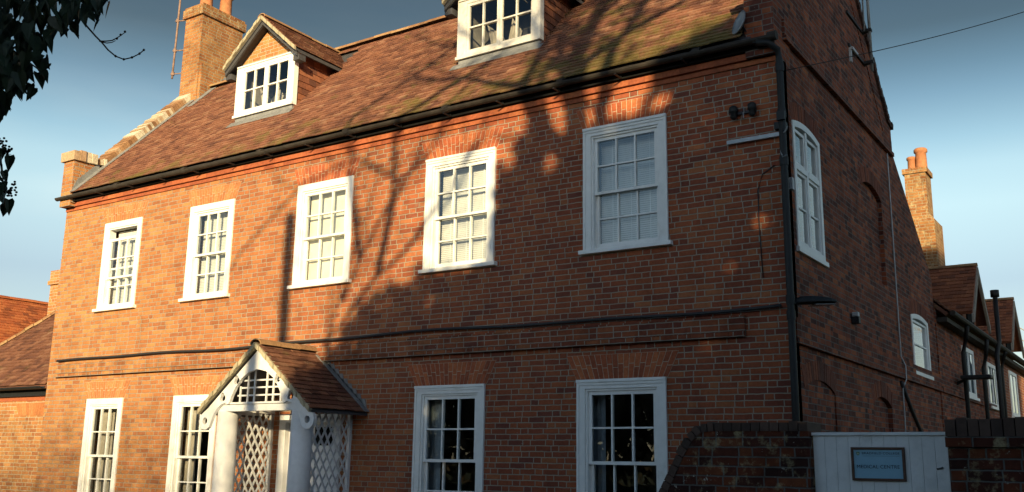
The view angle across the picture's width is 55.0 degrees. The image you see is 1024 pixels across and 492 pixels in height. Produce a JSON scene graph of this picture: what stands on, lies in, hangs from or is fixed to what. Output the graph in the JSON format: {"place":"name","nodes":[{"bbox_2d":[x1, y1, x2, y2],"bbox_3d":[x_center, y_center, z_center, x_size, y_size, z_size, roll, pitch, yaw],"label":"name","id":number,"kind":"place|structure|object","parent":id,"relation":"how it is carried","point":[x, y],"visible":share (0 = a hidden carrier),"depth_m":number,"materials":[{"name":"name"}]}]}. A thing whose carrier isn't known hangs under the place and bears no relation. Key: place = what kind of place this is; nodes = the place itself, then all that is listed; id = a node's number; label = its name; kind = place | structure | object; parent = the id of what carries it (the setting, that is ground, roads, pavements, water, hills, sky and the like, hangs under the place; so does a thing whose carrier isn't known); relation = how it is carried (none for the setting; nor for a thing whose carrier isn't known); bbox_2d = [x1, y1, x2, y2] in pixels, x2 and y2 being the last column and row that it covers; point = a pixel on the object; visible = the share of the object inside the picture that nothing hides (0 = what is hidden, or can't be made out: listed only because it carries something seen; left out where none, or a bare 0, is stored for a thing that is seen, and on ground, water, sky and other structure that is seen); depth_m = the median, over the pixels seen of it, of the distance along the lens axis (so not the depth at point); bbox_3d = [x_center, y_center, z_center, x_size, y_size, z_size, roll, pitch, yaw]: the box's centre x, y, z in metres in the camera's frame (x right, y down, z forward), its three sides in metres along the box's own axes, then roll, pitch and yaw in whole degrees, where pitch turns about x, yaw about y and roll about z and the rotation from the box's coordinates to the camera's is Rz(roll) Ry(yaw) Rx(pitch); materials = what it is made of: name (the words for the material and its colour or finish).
{"place":"outdoors","nodes":[
{"label":"outdoors","id":0,"kind":"place"},
{"bbox_2d":[0,0,1023,366],"label":"sky","id":1,"kind":"structure","parent":0,"point":[958,96],"materials":[{"name":"blue"}]},
{"label":"ground","id":2,"kind":"structure","parent":0,"visible":0},
{"bbox_2d":[0,310,55,491],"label":"brick outbuilding","id":3,"kind":"structure","parent":2,"relation":"on","point":[24,360],"depth_m":18.57,"materials":[{"name":"orange brick"}]},
{"bbox_2d":[0,270,59,342],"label":"red roofed wing","id":4,"kind":"structure","parent":2,"relation":"on","point":[17,315],"depth_m":22.96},
{"bbox_2d":[35,0,942,491],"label":"brick house","id":5,"kind":"structure","parent":2,"relation":"on","point":[265,188],"depth_m":13.53,"materials":[{"name":"brick"}]},
{"bbox_2d":[77,398,123,491],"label":"window","id":6,"kind":"structure","parent":5,"relation":"in","point":[105,469],"depth_m":16.93,"materials":[{"name":"white paint"}]},
{"bbox_2d":[92,217,142,312],"bbox_3d":[-6.917,0.348,17.482,1.163,1.620,0.261,-7,-15,33],"label":"window","id":7,"kind":"structure","parent":5,"relation":"in","point":[106,270],"depth_m":17.56,"materials":[{"name":"white paint"}]},
{"bbox_2d":[170,0,185,78],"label":"aerial mast","id":8,"kind":"object","parent":5,"relation":"attached to","point":[175,50],"visible":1,"depth_m":21.52,"materials":[{"name":"silver metal"}]},
{"bbox_2d":[165,394,216,491],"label":"window","id":9,"kind":"structure","parent":5,"relation":"in","point":[193,402],"depth_m":15.68,"materials":[{"name":"white paint"}]},
{"bbox_2d":[178,199,234,302],"bbox_3d":[-4.935,0.093,16.188,1.187,1.620,0.261,-7,-15,33],"label":"window","id":10,"kind":"structure","parent":5,"relation":"in","point":[208,210],"depth_m":16.27,"materials":[{"name":"white paint"}]},
{"bbox_2d":[287,175,353,289],"bbox_3d":[-2.804,-0.184,14.786,1.249,1.620,0.243,-7,-15,33],"label":"window","id":11,"kind":"structure","parent":5,"relation":"in","point":[328,243],"depth_m":14.88,"materials":[{"name":"white paint"}]},
{"bbox_2d":[56,304,781,361],"bbox_3d":[-2.682,1.357,14.226,13.401,0.095,0.040,-7,-15,33],"label":"wall cable","id":12,"kind":"object","parent":5,"relation":"attached to","point":[536,324],"depth_m":12.73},
{"bbox_2d":[411,384,485,491],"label":"window","id":13,"kind":"structure","parent":5,"relation":"in","point":[429,428],"depth_m":12.92,"materials":[{"name":"white paint"}]},
{"bbox_2d":[418,147,496,274],"bbox_3d":[-0.677,-0.458,13.408,1.273,1.624,0.261,-7,-15,33],"label":"window","id":14,"kind":"structure","parent":5,"relation":"in","point":[434,167],"depth_m":13.49,"materials":[{"name":"white paint"}]},
{"bbox_2d":[576,377,667,491],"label":"window","id":15,"kind":"structure","parent":5,"relation":"in","point":[591,462],"depth_m":11.56,"materials":[{"name":"white paint"}]},
{"bbox_2d":[578,113,672,255],"bbox_3d":[1.409,-0.726,12.046,1.237,1.624,0.261,-7,-15,33],"label":"window","id":16,"kind":"structure","parent":5,"relation":"in","point":[656,125],"depth_m":12.11,"materials":[{"name":"white paint"}]},
{"bbox_2d":[732,10,746,34],"bbox_3d":[2.627,-2.568,11.396,0.198,0.356,0.166,-7,-15,33],"label":"satellite dish","id":17,"kind":"object","parent":5,"relation":"attached to","point":[738,25],"visible":1,"depth_m":11.44,"materials":[{"name":"metal"}]},
{"bbox_2d":[729,102,756,119],"bbox_3d":[2.640,-1.538,11.248,0.324,0.162,0.122,-7,-15,33],"label":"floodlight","id":18,"kind":"object","parent":5,"relation":"attached to","point":[751,110],"visible":1,"depth_m":11.26,"materials":[{"name":"black paint"}]},
{"bbox_2d":[727,126,787,157],"bbox_3d":[2.764,-1.107,11.060,0.738,0.352,0.109,-7,-15,33],"label":"steel bracket","id":19,"kind":"object","parent":5,"relation":"attached to","point":[753,138],"visible":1,"depth_m":11.11,"materials":[{"name":"grey metal"}]},
{"bbox_2d":[757,165,774,277],"bbox_3d":[2.830,-0.276,10.888,0.208,1.265,0.012,-7,-15,33],"label":"thin wire","id":20,"kind":"object","parent":5,"relation":"attached to","point":[759,221],"visible":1,"depth_m":10.94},
{"bbox_2d":[788,177,794,190],"bbox_3d":[3.146,-0.699,11.075,0.050,0.140,0.070,-7,-15,33],"label":"junction box","id":21,"kind":"object","parent":5,"relation":"attached to","point":[791,184],"visible":0.93,"depth_m":11.05,"materials":[{"name":"grey plastic"}]},
{"bbox_2d":[791,120,828,267],"bbox_3d":[3.482,-0.629,11.705,0.170,1.635,1.130,-7,-15,33],"label":"window","id":22,"kind":"structure","parent":5,"relation":"in","point":[805,137],"depth_m":11.74,"materials":[{"name":"white paint"}]},
{"bbox_2d":[794,296,836,306],"bbox_3d":[3.251,0.587,10.628,0.512,0.138,0.243,5,-13,-18],"label":"wall lamp","id":23,"kind":"object","parent":5,"relation":"attached to","point":[813,301],"visible":0.89,"depth_m":10.55,"materials":[{"name":"black metal"}]},
{"bbox_2d":[804,380,835,431],"bbox_3d":[3.380,2.544,11.135,0.280,2.120,1.320,-7,-15,33],"label":"blocked window","id":24,"kind":"structure","parent":5,"relation":"in","point":[819,399],"depth_m":11.25,"materials":[{"name":"red brick"}]},
{"bbox_2d":[851,312,860,323],"bbox_3d":[4.431,0.927,12.676,0.100,0.150,0.100,-7,-15,33],"label":"sensor","id":25,"kind":"object","parent":5,"relation":"attached to","point":[855,318],"visible":1,"depth_m":12.64,"materials":[{"name":"black paint"}]},
{"bbox_2d":[845,0,873,70],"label":"aerial mast","id":26,"kind":"object","parent":5,"relation":"attached to","point":[863,31],"visible":0.98,"depth_m":14.69,"materials":[{"name":"metal"}]},
{"bbox_2d":[860,183,882,283],"bbox_3d":[5.069,-0.191,14.298,0.240,1.570,1.300,-7,-15,33],"label":"blocked window","id":27,"kind":"structure","parent":5,"relation":"in","point":[869,209],"depth_m":14.32,"materials":[{"name":"red brick"}]},
{"bbox_2d":[873,398,888,431],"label":"blocked window","id":28,"kind":"structure","parent":5,"relation":"in","point":[881,419],"depth_m":13.65,"materials":[{"name":"red brick"}]},
{"bbox_2d":[887,153,906,431],"bbox_3d":[5.818,1.472,14.703,0.067,6.020,0.150,-7,-15,33],"label":"white pipe","id":29,"kind":"object","parent":5,"relation":"attached to","point":[896,293],"visible":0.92,"depth_m":14.91,"materials":[{"name":"grey plastic"}]},
{"bbox_2d":[786,12,1022,70],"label":"overhead wire","id":30,"kind":"object","parent":5,"relation":"attached to","point":[903,44],"visible":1,"depth_m":11.69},
{"bbox_2d":[900,381,922,431],"bbox_3d":[6.353,2.922,15.281,0.060,1.492,2.231,-7,-15,33],"label":"slanting cable","id":31,"kind":"object","parent":5,"relation":"attached to","point":[911,408],"visible":0.55,"depth_m":14.86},
{"bbox_2d":[910,314,933,379],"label":"window","id":32,"kind":"structure","parent":5,"relation":"in","point":[919,327],"depth_m":16.18,"materials":[{"name":"white paint"}]},
{"bbox_2d":[659,421,820,491],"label":"garden wall","id":33,"kind":"structure","parent":2,"relation":"on","point":[746,457],"depth_m":7.79,"materials":[{"name":"brick"}]},
{"bbox_2d":[811,432,950,491],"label":"gate","id":34,"kind":"structure","parent":33,"relation":"attached to","point":[927,461],"depth_m":7.28,"materials":[{"name":"grey paint"}]},
{"bbox_2d":[850,447,906,481],"bbox_3d":[2.712,1.615,7.290,0.384,0.244,0.022,-7,-15,33],"label":"sign board","id":35,"kind":"object","parent":34,"relation":"attached to","point":[878,463],"visible":1,"depth_m":7.29,"materials":[{"name":"blue plastic"}]},
{"bbox_2d":[902,147,1023,431],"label":"wing","id":36,"kind":"structure","parent":2,"relation":"on","point":[977,332],"depth_m":20.67,"materials":[{"name":"brown brick"}]},
{"bbox_2d":[961,345,979,401],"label":"window","id":37,"kind":"structure","parent":36,"relation":"in","point":[969,353],"depth_m":19.61,"materials":[{"name":"white paint"}]},
{"bbox_2d":[956,374,993,384],"bbox_3d":[8.482,2.462,18.074,0.632,0.167,0.320,-7,-15,33],"label":"pipe","id":38,"kind":"object","parent":36,"relation":"attached to","point":[964,378],"visible":1,"depth_m":17.97,"materials":[{"name":"black metal"}]},
{"bbox_2d":[986,362,998,410],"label":"window","id":39,"kind":"structure","parent":36,"relation":"in","point":[990,369],"depth_m":21.74,"materials":[{"name":"white paint"}]},
{"bbox_2d":[1008,370,1019,417],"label":"window","id":40,"kind":"structure","parent":36,"relation":"in","point":[1013,386],"depth_m":24.54,"materials":[{"name":"white paint"}]},
{"bbox_2d":[944,417,1023,491],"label":"garden wall","id":41,"kind":"structure","parent":2,"relation":"on","point":[986,455],"depth_m":6.85,"materials":[{"name":"brick"}]},
{"label":"road","id":42,"kind":"structure","parent":0,"visible":0},
{"bbox_2d":[0,0,144,215],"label":"ivy clad tree","id":43,"kind":"object","parent":42,"relation":"on","point":[17,65],"visible":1,"depth_m":4.80,"materials":[{"name":"green plant"}]}
]}

